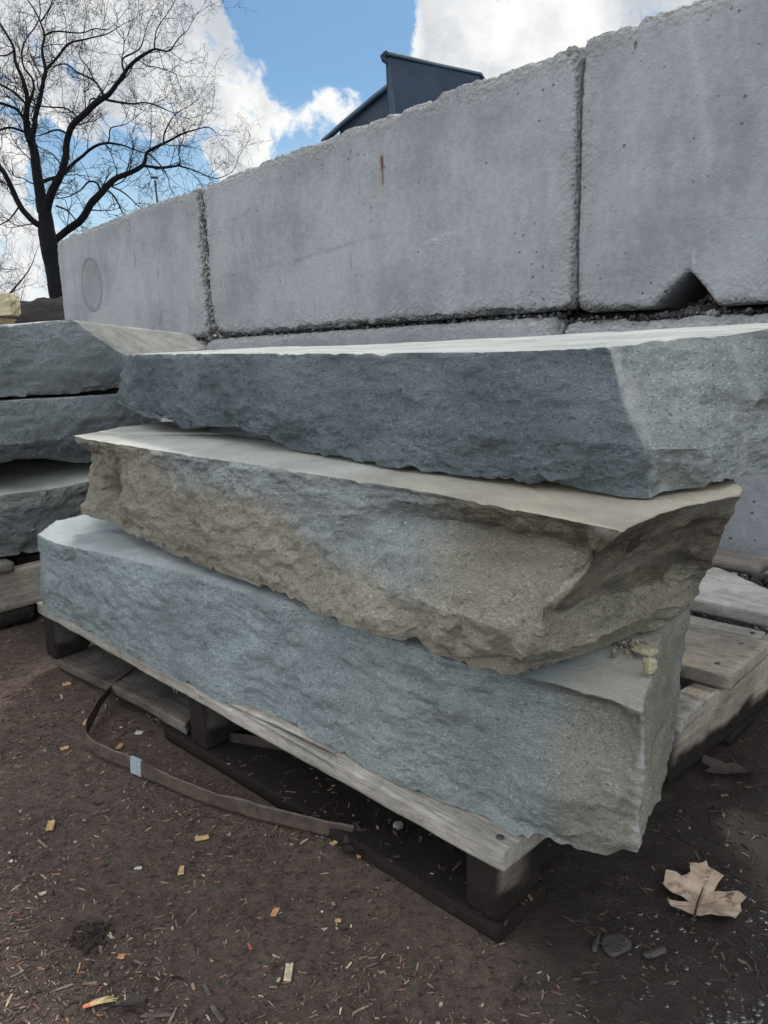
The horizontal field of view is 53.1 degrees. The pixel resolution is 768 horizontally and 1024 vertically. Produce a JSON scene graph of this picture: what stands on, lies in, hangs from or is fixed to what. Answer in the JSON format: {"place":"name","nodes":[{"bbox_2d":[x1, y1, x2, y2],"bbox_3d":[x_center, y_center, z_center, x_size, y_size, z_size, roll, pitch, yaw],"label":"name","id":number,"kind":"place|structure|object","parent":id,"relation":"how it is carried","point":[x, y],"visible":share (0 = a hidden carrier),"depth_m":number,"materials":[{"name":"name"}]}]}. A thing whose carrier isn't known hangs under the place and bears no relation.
{"place":"outdoors","nodes":[
{"label":"outdoors","id":0,"kind":"place"},
{"bbox_2d":[198,340,209,346],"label":"concrete block","id":1,"kind":"structure","parent":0,"point":[204,343],"depth_m":3.33,"materials":[{"name":"grey concrete"}]},
{"bbox_2d":[57,187,212,338],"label":"concrete block","id":2,"kind":"structure","parent":1,"relation":"on","point":[143,268],"depth_m":3.56,"materials":[{"name":"grey concrete"}]},
{"bbox_2d":[0,0,695,300],"label":"sky","id":3,"kind":"structure","parent":0,"point":[300,66],"materials":[{"name":"blue"}]},
{"bbox_2d":[0,553,767,1023],"bbox_3d":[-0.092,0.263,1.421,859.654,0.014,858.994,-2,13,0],"label":"ground","id":4,"kind":"structure","parent":0,"point":[574,877],"depth_m":0.78,"materials":[{"name":"brown soil"}]},
{"bbox_2d":[0,551,41,627],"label":"wooden pallet","id":5,"kind":"object","parent":4,"relation":"on","point":[20,594],"visible":0.04,"depth_m":1.63,"materials":[{"name":"grey wood"}]},
{"bbox_2d":[0,458,91,556],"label":"stone slab","id":6,"kind":"object","parent":5,"relation":"on","point":[38,496],"depth_m":1.67,"materials":[{"name":"grey stone"}]},
{"bbox_2d":[0,388,165,462],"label":"stone slab","id":7,"kind":"object","parent":6,"relation":"on","point":[48,426],"depth_m":1.69,"materials":[{"name":"grey stone"}]},
{"bbox_2d":[0,319,208,396],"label":"stone slab","id":8,"kind":"object","parent":7,"relation":"on","point":[69,356],"depth_m":1.70,"materials":[{"name":"grey stone"}]},
{"bbox_2d":[0,207,53,300],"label":"bare tree","id":9,"kind":"object","parent":4,"relation":"on","point":[14,290],"visible":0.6,"depth_m":35.30,"materials":[{"name":"brown plant"}]},
{"bbox_2d":[0,296,64,323],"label":"mulch heap","id":10,"kind":"object","parent":4,"relation":"on","point":[41,309],"visible":0.04,"depth_m":5.29,"materials":[{"name":"soil"}]},
{"bbox_2d":[25,254,47,296],"bbox_3d":[-15.666,-11.277,40.093,5.620,7.002,6.844,8,16,37],"label":"bare tree","id":11,"kind":"object","parent":4,"relation":"on","point":[40,277],"visible":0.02,"depth_m":38.40,"materials":[{"name":"grey plant"}]},
{"bbox_2d":[37,839,47,847],"bbox_3d":[-0.397,0.385,0.892,0.023,0.002,0.003,9,17,40],"label":"wood chip","id":12,"kind":"object","parent":4,"relation":"on","point":[42,843],"visible":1,"depth_m":0.89,"materials":[{"name":"wood"}]},
{"bbox_2d":[46,819,54,831],"bbox_3d":[-0.402,0.378,0.926,0.008,0.004,0.020,-5,13,-14],"label":"wood chip","id":13,"kind":"object","parent":4,"relation":"on","point":[50,825],"visible":1,"depth_m":0.93,"materials":[{"name":"beige wood"}]},
{"bbox_2d":[60,745,68,749],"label":"wood chip","id":14,"kind":"object","parent":4,"relation":"on","point":[64,747],"visible":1,"depth_m":1.11,"materials":[{"name":"beige wood"}]},
{"bbox_2d":[82,981,96,984],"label":"wood chip","id":15,"kind":"object","parent":4,"relation":"on","point":[90,983],"visible":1,"depth_m":0.69,"materials":[{"name":"wood"}]},
{"bbox_2d":[69,920,114,955],"bbox_3d":[-0.287,0.412,0.749,0.043,0.015,0.043,-2,13,0],"label":"soil clump","id":16,"kind":"object","parent":4,"relation":"on","point":[89,937],"visible":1,"depth_m":0.75,"materials":[{"name":"brown soil"}]},
{"bbox_2d":[83,995,116,1008],"bbox_3d":[-0.249,0.429,0.674,0.028,0.003,0.008,-5,13,-16],"label":"wood splinter","id":17,"kind":"object","parent":4,"relation":"on","point":[101,1000],"visible":1,"depth_m":0.67,"materials":[{"name":"beige wood"}]},
{"bbox_2d":[93,808,110,814],"bbox_3d":[-0.349,0.371,0.951,0.021,0.002,0.005,-8,14,-24],"label":"wood chip","id":18,"kind":"object","parent":4,"relation":"on","point":[102,811],"visible":1,"depth_m":0.95,"materials":[{"name":"wood"}]},
{"bbox_2d":[115,743,123,749],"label":"wood chip","id":19,"kind":"object","parent":4,"relation":"on","point":[119,745],"visible":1,"depth_m":1.11,"materials":[{"name":"brown wood"}]},
{"bbox_2d":[117,953,125,958],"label":"wood chip","id":20,"kind":"object","parent":4,"relation":"on","point":[121,956],"visible":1,"depth_m":0.72,"materials":[{"name":"orange wood"}]},
{"bbox_2d":[111,992,147,1007],"bbox_3d":[-0.221,0.425,0.668,0.031,0.008,0.011,-8,14,-26],"label":"dead leaf","id":21,"kind":"object","parent":4,"relation":"on","point":[133,999],"visible":1,"depth_m":0.67,"materials":[{"name":"grey plant"}]},
{"bbox_2d":[0,0,271,298],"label":"bare tree","id":22,"kind":"object","parent":4,"relation":"on","point":[49,238],"visible":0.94,"depth_m":18.39,"materials":[{"name":"brown plant"}]},
{"bbox_2d":[135,730,143,734],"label":"wood chip","id":23,"kind":"object","parent":4,"relation":"on","point":[137,732],"visible":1,"depth_m":1.15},
{"bbox_2d":[150,176,157,202],"bbox_3d":[-6.594,-7.127,22.954,0.240,5.410,0.100,-2,13,0],"label":"lamp post","id":24,"kind":"object","parent":4,"relation":"on","point":[154,177],"visible":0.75,"depth_m":22.41,"materials":[{"name":"metal"}]},
{"bbox_2d":[140,1011,171,1017],"bbox_3d":[-0.196,0.433,0.662,0.027,0.002,0.005,-2,13,-1],"label":"wood chip","id":25,"kind":"object","parent":4,"relation":"on","point":[154,1014],"visible":1,"depth_m":0.66,"materials":[{"name":"grey wood"}]},
{"bbox_2d":[178,865,183,874],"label":"wood chip","id":26,"kind":"object","parent":4,"relation":"on","point":[181,870],"visible":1,"depth_m":0.84,"materials":[{"name":"beige wood"}]},
{"bbox_2d":[195,834,208,840],"bbox_3d":[-0.212,0.380,0.896,0.016,0.003,0.007,-5,13,-14],"label":"wood chip","id":27,"kind":"object","parent":4,"relation":"on","point":[202,837],"visible":1,"depth_m":0.90,"materials":[{"name":"beige wood"}]},
{"bbox_2d":[202,984,211,996],"bbox_3d":[-0.158,0.426,0.685,0.004,0.002,0.015,-10,15,-33],"label":"wood chip","id":28,"kind":"object","parent":4,"relation":"on","point":[207,991],"visible":1,"depth_m":0.68,"materials":[{"name":"grey wood"}]},
{"bbox_2d":[210,1003,224,1022],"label":"wood chip","id":29,"kind":"object","parent":4,"relation":"on","point":[217,1014],"visible":1,"depth_m":0.66,"materials":[{"name":"grey wood"}]},
{"bbox_2d":[85,666,353,836],"bbox_3d":[-0.280,0.318,1.051,0.180,0.059,0.587,-11,15,-35],"label":"steel strap","id":30,"kind":"object","parent":4,"relation":"on","point":[233,804],"visible":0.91,"depth_m":0.96,"materials":[{"name":"metal"}]},
{"bbox_2d":[0,631,549,1023],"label":"grit","id":31,"kind":"object","parent":4,"relation":"on","point":[106,974],"visible":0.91,"depth_m":0.79,"materials":[{"name":"grey gravel"}]},
{"bbox_2d":[270,907,279,916],"bbox_3d":[-0.110,0.403,0.775,0.006,0.003,0.012,2,13,16],"label":"wood chip","id":32,"kind":"object","parent":4,"relation":"on","point":[275,911],"visible":1,"depth_m":0.77,"materials":[{"name":"orange wood"}]},
{"bbox_2d":[283,962,292,981],"bbox_3d":[-0.087,0.419,0.699,0.007,0.003,0.021,-2,13,0],"label":"wood chip","id":33,"kind":"object","parent":4,"relation":"on","point":[288,972],"visible":1,"depth_m":0.70,"materials":[{"name":"beige wood"}]},
{"bbox_2d":[0,620,611,1023],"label":"wood litter","id":34,"kind":"object","parent":4,"relation":"on","point":[93,993],"visible":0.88,"depth_m":0.75,"materials":[{"name":"brown wood"}]},
{"bbox_2d":[49,658,569,924],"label":"shaded wood litter","id":35,"kind":"object","parent":4,"relation":"on","point":[420,840],"visible":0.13,"depth_m":0.89,"materials":[{"name":"brown wood"}]},
{"bbox_2d":[335,824,366,846],"bbox_3d":[-0.033,0.368,0.867,0.046,0.016,0.025,-12,16,-39],"label":"dead leaf","id":36,"kind":"object","parent":4,"relation":"on","point":[357,826],"visible":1,"depth_m":0.88,"materials":[{"name":"brown plant"}]},
{"bbox_2d":[339,835,365,853],"bbox_3d":[-0.032,0.373,0.852,0.036,0.014,0.020,5,14,28],"label":"dead leaf","id":37,"kind":"object","parent":4,"relation":"on","point":[348,849],"visible":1,"depth_m":0.86,"materials":[{"name":"brown plant"}]},
{"bbox_2d":[348,813,393,828],"bbox_3d":[-0.016,0.360,0.892,0.071,0.009,0.017,4,14,23],"label":"twig","id":38,"kind":"object","parent":4,"relation":"on","point":[358,819],"visible":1,"depth_m":0.89,"materials":[{"name":"brown wood"}]},
{"bbox_2d":[206,317,568,349],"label":"concrete block","id":39,"kind":"structure","parent":4,"relation":"on","point":[521,327],"depth_m":2.39,"materials":[{"name":"grey concrete"}]},
{"bbox_2d":[200,192,228,340],"bbox_3d":[-0.722,-1.016,3.208,0.063,0.592,0.329,-12,16,-40],"label":"aggregate in left joint","id":40,"kind":"object","parent":39,"relation":"on","point":[214,333],"visible":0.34,"depth_m":3.20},
{"bbox_2d":[203,45,589,335],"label":"concrete block","id":41,"kind":"structure","parent":39,"relation":"on","point":[463,201],"depth_m":2.28,"materials":[{"name":"grey concrete"}]},
{"bbox_2d":[243,314,575,335],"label":"earth in joint","id":42,"kind":"object","parent":39,"relation":"on","point":[573,316],"visible":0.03,"depth_m":2.36,"materials":[{"name":"soil"}]},
{"bbox_2d":[197,307,767,340],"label":"grit in bed joint","id":43,"kind":"object","parent":39,"relation":"on","point":[746,311],"visible":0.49,"depth_m":2.08,"materials":[{"name":"black gravel"}]},
{"bbox_2d":[393,821,402,829],"bbox_3d":[0.016,0.360,0.879,0.012,0.010,0.010,-2,13,0],"label":"pebble","id":44,"kind":"object","parent":4,"relation":"on","point":[398,825],"visible":1,"depth_m":0.88,"materials":[{"name":"grey stone"}]},
{"bbox_2d":[37,548,767,942],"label":"wooden pallet","id":45,"kind":"object","parent":4,"relation":"on","point":[725,692],"visible":0.21,"depth_m":0.97,"materials":[{"name":"grey wood"}]},
{"bbox_2d":[189,723,285,751],"bbox_3d":[-0.092,0.327,1.012,0.511,0.021,0.025,6,15,31],"label":"steel strap","id":46,"kind":"object","parent":45,"relation":"on","point":[252,740],"visible":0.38,"depth_m":1.07,"materials":[{"name":"grey metal"}]},
{"bbox_2d":[37,514,690,855],"bbox_3d":[-0.045,0.112,1.164,1.151,0.164,0.555,10,17,43],"label":"stone slab","id":47,"kind":"object","parent":45,"relation":"on","point":[575,752],"depth_m":0.76,"materials":[{"name":"grey stone"}]},
{"bbox_2d":[74,422,743,675],"bbox_3d":[0.013,-0.035,1.106,1.064,0.160,0.637,10,17,43],"label":"stone slab","id":48,"kind":"object","parent":47,"relation":"on","point":[511,576],"depth_m":0.71,"materials":[{"name":"grey stone"}]},
{"bbox_2d":[209,427,273,440],"bbox_3d":[-0.172,-0.126,1.142,0.210,0.018,0.116,10,17,43],"label":"stone shard","id":49,"kind":"object","parent":48,"relation":"on","point":[236,431],"visible":0.16,"depth_m":1.11,"materials":[{"name":"grey stone"}]},
{"bbox_2d":[116,323,767,497],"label":"stone slab","id":50,"kind":"object","parent":48,"relation":"on","point":[643,413],"depth_m":0.70,"materials":[{"name":"grey stone"}]},
{"bbox_2d":[608,632,665,657],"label":"crumbs on slab","id":51,"kind":"object","parent":47,"relation":"on","point":[628,651],"visible":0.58,"depth_m":0.70,"materials":[{"name":"grey stone"}]},
{"bbox_2d":[631,643,658,655],"bbox_3d":[0.230,0.122,0.678,0.022,0.007,0.015,10,17,43],"label":"mortar lump","id":52,"kind":"object","parent":47,"relation":"on","point":[642,649],"visible":1,"depth_m":0.67,"materials":[{"name":"beige concrete"}]},
{"bbox_2d":[642,657,656,674],"bbox_3d":[0.221,0.128,0.641,0.010,0.017,0.010,-7,14,-22],"label":"stone crumb","id":53,"kind":"object","parent":47,"relation":"on","point":[649,665],"visible":1,"depth_m":0.64,"materials":[{"name":"beige stone"}]},
{"bbox_2d":[321,50,484,141],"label":"building roof","id":54,"kind":"structure","parent":4,"relation":"on","point":[411,81],"depth_m":3.88,"materials":[{"name":"paint"}]},
{"bbox_2d":[592,932,600,951],"bbox_3d":[0.200,0.406,0.725,0.006,0.004,0.026,4,14,26],"label":"bark piece","id":55,"kind":"object","parent":4,"relation":"on","point":[595,945],"visible":1,"depth_m":0.72,"materials":[{"name":"grey wood"}]},
{"bbox_2d":[601,932,631,957],"bbox_3d":[0.218,0.406,0.721,0.030,0.006,0.026,-6,13,-17],"label":"stone","id":56,"kind":"object","parent":4,"relation":"on","point":[614,945],"visible":1,"depth_m":0.72,"materials":[{"name":"grey stone"}]},
{"bbox_2d":[503,709,767,1023],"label":"wet wood litter","id":57,"kind":"object","parent":4,"relation":"on","point":[631,997],"visible":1,"depth_m":0.74,"materials":[{"name":"brown wood"}]},
{"bbox_2d":[643,945,666,958],"bbox_3d":[0.251,0.407,0.710,0.025,0.005,0.008,-6,13,-19],"label":"stone","id":58,"kind":"object","parent":4,"relation":"on","point":[657,951],"visible":1,"depth_m":0.71,"materials":[{"name":"grey stone"}]},
{"bbox_2d":[565,313,767,580],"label":"concrete block","id":59,"kind":"structure","parent":4,"relation":"on","point":[746,528],"depth_m":1.73,"materials":[{"name":"grey concrete"}]},
{"bbox_2d":[575,304,767,320],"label":"earth in joint","id":60,"kind":"object","parent":59,"relation":"on","point":[608,315],"visible":0.23,"depth_m":1.88,"materials":[{"name":"soil"}]},
{"bbox_2d":[655,294,726,319],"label":"gravel in notch","id":61,"kind":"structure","parent":60,"relation":"on","point":[706,302],"depth_m":1.77,"materials":[{"name":"grey gravel"}]},
{"bbox_2d":[578,0,767,312],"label":"concrete block","id":62,"kind":"structure","parent":59,"relation":"on","point":[674,185],"depth_m":1.70,"materials":[{"name":"grey concrete"}]},
{"bbox_2d":[568,864,767,1023],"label":"grit","id":63,"kind":"object","parent":4,"relation":"on","point":[728,1020],"visible":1,"depth_m":0.68,"materials":[{"name":"grey gravel"}]},
{"bbox_2d":[663,861,745,924],"bbox_3d":[0.320,0.385,0.777,0.078,0.010,0.079,-5,13,-14],"label":"maple leaf","id":64,"kind":"object","parent":4,"relation":"on","point":[695,886],"visible":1,"depth_m":0.78,"materials":[{"name":"beige plant"}]},
{"bbox_2d":[690,571,767,634],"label":"rubble wall foot","id":65,"kind":"object","parent":4,"relation":"on","point":[753,579],"visible":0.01,"depth_m":1.66},
{"bbox_2d":[702,755,764,775],"bbox_3d":[0.452,0.330,0.993,0.077,0.020,0.030,2,13,18],"label":"dead leaf","id":66,"kind":"object","parent":4,"relation":"on","point":[717,766],"visible":1,"depth_m":1.00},
{"bbox_3d":[-1.610,-0.349,3.550,0.354,0.350,0.349,-2,13,0],"label":"boulder","id":67,"kind":"object","parent":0,"visible":0},
{"bbox_3d":[-1.722,-0.690,3.525,0.345,0.262,0.300,-9,14,-28],"label":"boulder","id":68,"kind":"object","parent":67,"relation":"on","visible":0},
{"bbox_2d":[0,318,16,324],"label":"boulder","id":69,"kind":"object","parent":68,"relation":"on","point":[3,321],"visible":0.52,"depth_m":3.46,"materials":[{"name":"yellow stone"}]},
{"bbox_2d":[0,293,20,316],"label":"boulder","id":70,"kind":"object","parent":69,"relation":"on","point":[9,305],"visible":1,"depth_m":3.40,"materials":[{"name":"yellow stone"}]}
]}

